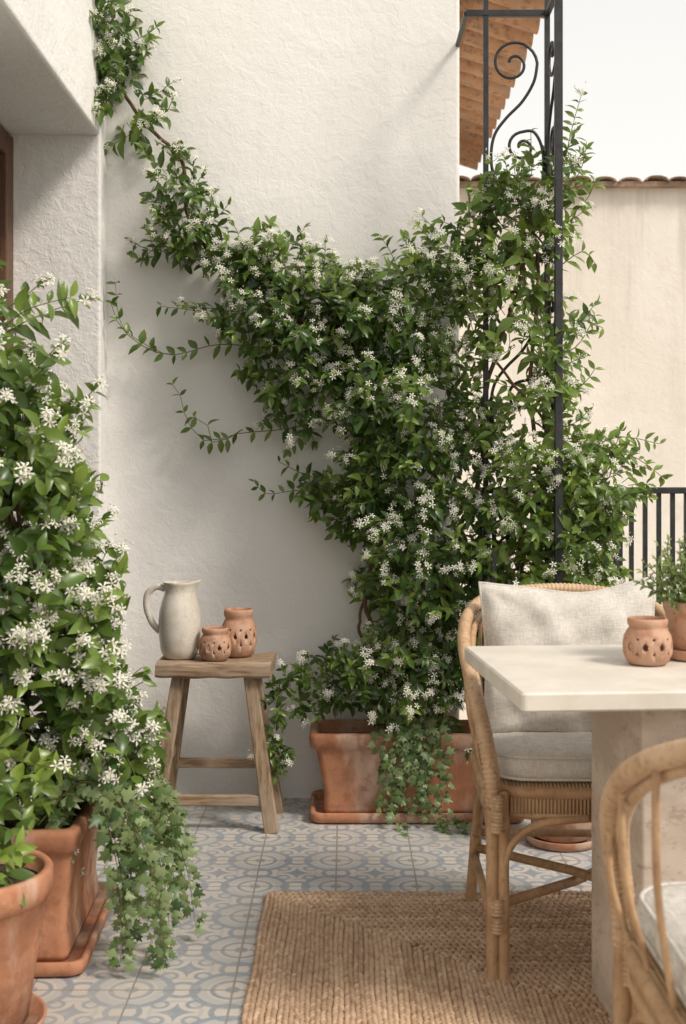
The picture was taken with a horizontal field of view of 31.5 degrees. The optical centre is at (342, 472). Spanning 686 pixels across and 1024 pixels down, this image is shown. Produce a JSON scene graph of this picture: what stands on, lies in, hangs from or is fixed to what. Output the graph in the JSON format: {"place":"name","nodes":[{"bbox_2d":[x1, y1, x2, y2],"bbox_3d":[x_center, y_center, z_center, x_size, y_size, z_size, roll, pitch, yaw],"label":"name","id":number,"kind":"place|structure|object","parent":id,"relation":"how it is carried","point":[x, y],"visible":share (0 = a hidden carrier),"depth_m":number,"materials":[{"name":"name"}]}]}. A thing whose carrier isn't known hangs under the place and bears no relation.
{"place":"outdoors","nodes":[
{"label":"outdoors","id":0,"kind":"place"},
{"bbox_2d":[32,798,591,1023],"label":"terrace floor","id":1,"kind":"structure","parent":0,"point":[243,863],"depth_m":3.40,"materials":[{"name":"tile"}]},
{"bbox_2d":[0,125,12,455],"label":"door","id":2,"kind":"structure","parent":1,"relation":"on","point":[6,197],"depth_m":4.09,"materials":[{"name":"brown wood"}]},
{"bbox_2d":[0,850,52,1023],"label":"terracotta flower pot","id":3,"kind":"object","parent":1,"relation":"on","point":[20,935],"visible":0.9,"depth_m":2.44,"materials":[{"name":"ceramic"}]},
{"bbox_2d":[0,733,40,906],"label":"potted shrub","id":4,"kind":"object","parent":3,"relation":"in","point":[17,851],"visible":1,"depth_m":2.46,"materials":[{"name":"green plant"}]},
{"bbox_2d":[11,3,106,750],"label":"pier","id":5,"kind":"structure","parent":1,"relation":"on","point":[60,207],"depth_m":4.17,"materials":[{"name":"white paint"}]},
{"bbox_2d":[0,0,99,134],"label":"lintel","id":6,"kind":"structure","parent":5,"relation":"on","point":[49,79],"depth_m":3.71,"materials":[{"name":"white paint"}]},
{"bbox_2d":[0,782,117,976],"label":"terracotta planter","id":7,"kind":"object","parent":1,"relation":"on","point":[76,914],"visible":0.56,"depth_m":2.81,"materials":[{"name":"ceramic"}]},
{"bbox_2d":[0,259,170,875],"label":"potted jasmine","id":8,"kind":"object","parent":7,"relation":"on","point":[63,653],"visible":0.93,"depth_m":2.78,"materials":[{"name":"green plant"}]},
{"bbox_2d":[34,755,207,973],"bbox_3d":[-0.523,0.901,2.995,0.394,0.485,0.531,0,0,0],"label":"ivy","id":9,"kind":"object","parent":7,"relation":"in","point":[170,852],"visible":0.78,"depth_m":2.79,"materials":[{"name":"green plant"}]},
{"bbox_2d":[151,652,283,833],"bbox_3d":[-0.415,0.881,4.000,0.426,0.548,0.264,0,0,1],"label":"wooden stool","id":10,"kind":"object","parent":1,"relation":"on","point":[253,669],"visible":0.8,"depth_m":3.90,"materials":[{"name":"brown wood"}]},
{"bbox_2d":[143,580,200,659],"bbox_3d":[-0.549,0.479,3.971,0.171,0.255,0.138,0,0,-33],"label":"ceramic jug","id":11,"kind":"object","parent":10,"relation":"on","point":[177,628],"visible":1,"depth_m":3.93,"materials":[{"name":"ceramic"}]},
{"bbox_2d":[199,626,230,660],"bbox_3d":[-0.415,0.555,3.940,0.106,0.105,0.106,0,0,0],"label":"terracotta lantern","id":12,"kind":"object","parent":10,"relation":"on","point":[219,649],"visible":1,"depth_m":3.90,"materials":[{"name":"orange ceramic"}]},
{"bbox_2d":[222,607,256,657],"bbox_3d":[-0.345,0.529,4.020,0.120,0.155,0.120,0,0,0],"label":"terracotta lantern","id":13,"kind":"object","parent":10,"relation":"on","point":[237,620],"visible":0.73,"depth_m":3.98,"materials":[{"name":"orange ceramic"}]},
{"bbox_2d":[107,0,458,797],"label":"stucco wall","id":14,"kind":"structure","parent":1,"relation":"on","point":[337,120],"depth_m":4.29,"materials":[{"name":"white paint"}]},
{"bbox_2d":[89,0,672,784],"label":"climbing jasmine","id":15,"kind":"object","parent":14,"relation":"attached to","point":[393,670],"visible":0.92,"depth_m":3.98,"materials":[{"name":"green plant"}]},
{"bbox_2d":[309,720,523,822],"bbox_3d":[0.245,1.004,4.110,0.714,0.288,0.303,0,0,0],"label":"terracotta planter","id":16,"kind":"object","parent":1,"relation":"on","point":[349,763],"visible":0.48,"depth_m":4.00,"materials":[{"name":"ceramic"}]},
{"bbox_2d":[366,713,471,836],"bbox_3d":[0.244,0.972,3.960,0.339,0.392,0.280,0,0,0],"label":"ivy","id":17,"kind":"object","parent":16,"relation":"in","point":[409,741],"visible":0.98,"depth_m":3.95,"materials":[{"name":"green plant"}]},
{"bbox_2d":[238,890,612,1023],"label":"jute rug","id":18,"kind":"object","parent":1,"relation":"on","point":[367,957],"visible":0.76,"depth_m":2.82,"materials":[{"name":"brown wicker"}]},
{"bbox_2d":[458,576,668,982],"bbox_3d":[0.565,0.708,2.975,0.570,0.889,0.549,0,0,2],"label":"rattan armchair","id":19,"kind":"object","parent":18,"relation":"on","point":[534,765],"visible":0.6,"depth_m":2.94,"materials":[{"name":"wicker"}]},
{"bbox_2d":[465,645,685,1018],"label":"stone table","id":20,"kind":"object","parent":18,"relation":"on","point":[634,709],"visible":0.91,"depth_m":2.38,"materials":[{"name":"stone"}]},
{"bbox_2d":[622,616,672,666],"bbox_3d":[0.634,0.351,2.530,0.102,0.096,0.102,0,0,0],"label":"terracotta lantern","id":21,"kind":"object","parent":20,"relation":"on","point":[642,635],"visible":1,"depth_m":2.49,"materials":[{"name":"orange ceramic"}]},
{"bbox_2d":[663,599,685,660],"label":"herb pot","id":22,"kind":"object","parent":20,"relation":"on","point":[677,625],"visible":0.65,"depth_m":2.57,"materials":[{"name":"ceramic"}]},
{"bbox_2d":[633,532,685,613],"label":"herb plant","id":23,"kind":"object","parent":22,"relation":"in","point":[669,569],"visible":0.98,"depth_m":2.58,"materials":[{"name":"green plant"}]},
{"bbox_2d":[599,738,685,1023],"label":"rattan armchair","id":24,"kind":"object","parent":18,"relation":"on","point":[648,936],"visible":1,"depth_m":1.73,"materials":[{"name":"wicker"}]},
{"bbox_2d":[456,0,562,694],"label":"iron trellis","id":25,"kind":"object","parent":1,"relation":"on","point":[553,141],"visible":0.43,"depth_m":3.96,"materials":[{"name":"black metal"}]},
{"bbox_2d":[525,819,591,851],"bbox_3d":[0.680,1.000,3.780,0.258,0.299,0.258,0,0,0],"label":"terracotta flower pot","id":26,"kind":"object","parent":1,"relation":"on","point":[567,844],"visible":0.2,"depth_m":3.69,"materials":[{"name":"ceramic"}]},
{"bbox_2d":[470,487,685,603],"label":"iron railing","id":27,"kind":"object","parent":1,"relation":"on","point":[671,491],"visible":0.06,"depth_m":4.15,"materials":[{"name":"black metal"}]},
{"bbox_2d":[459,0,543,169],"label":"roof","id":28,"kind":"structure","parent":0,"point":[502,31],"depth_m":6.67,"materials":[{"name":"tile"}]},
{"bbox_2d":[459,0,685,180],"label":"sky","id":29,"kind":"structure","parent":0,"point":[630,55],"materials":[{"name":"white"}]},
{"bbox_3d":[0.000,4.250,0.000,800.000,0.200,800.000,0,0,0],"label":"ground","id":30,"kind":"structure","parent":0,"visible":0},
{"bbox_2d":[459,188,685,719],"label":"boundary wall","id":31,"kind":"structure","parent":30,"relation":"on","point":[634,239],"depth_m":8.00,"materials":[{"name":"beige paint"}]},
{"bbox_2d":[459,174,685,187],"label":"coping tiles","id":32,"kind":"object","parent":31,"relation":"on","point":[656,181],"visible":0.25,"depth_m":7.93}
]}

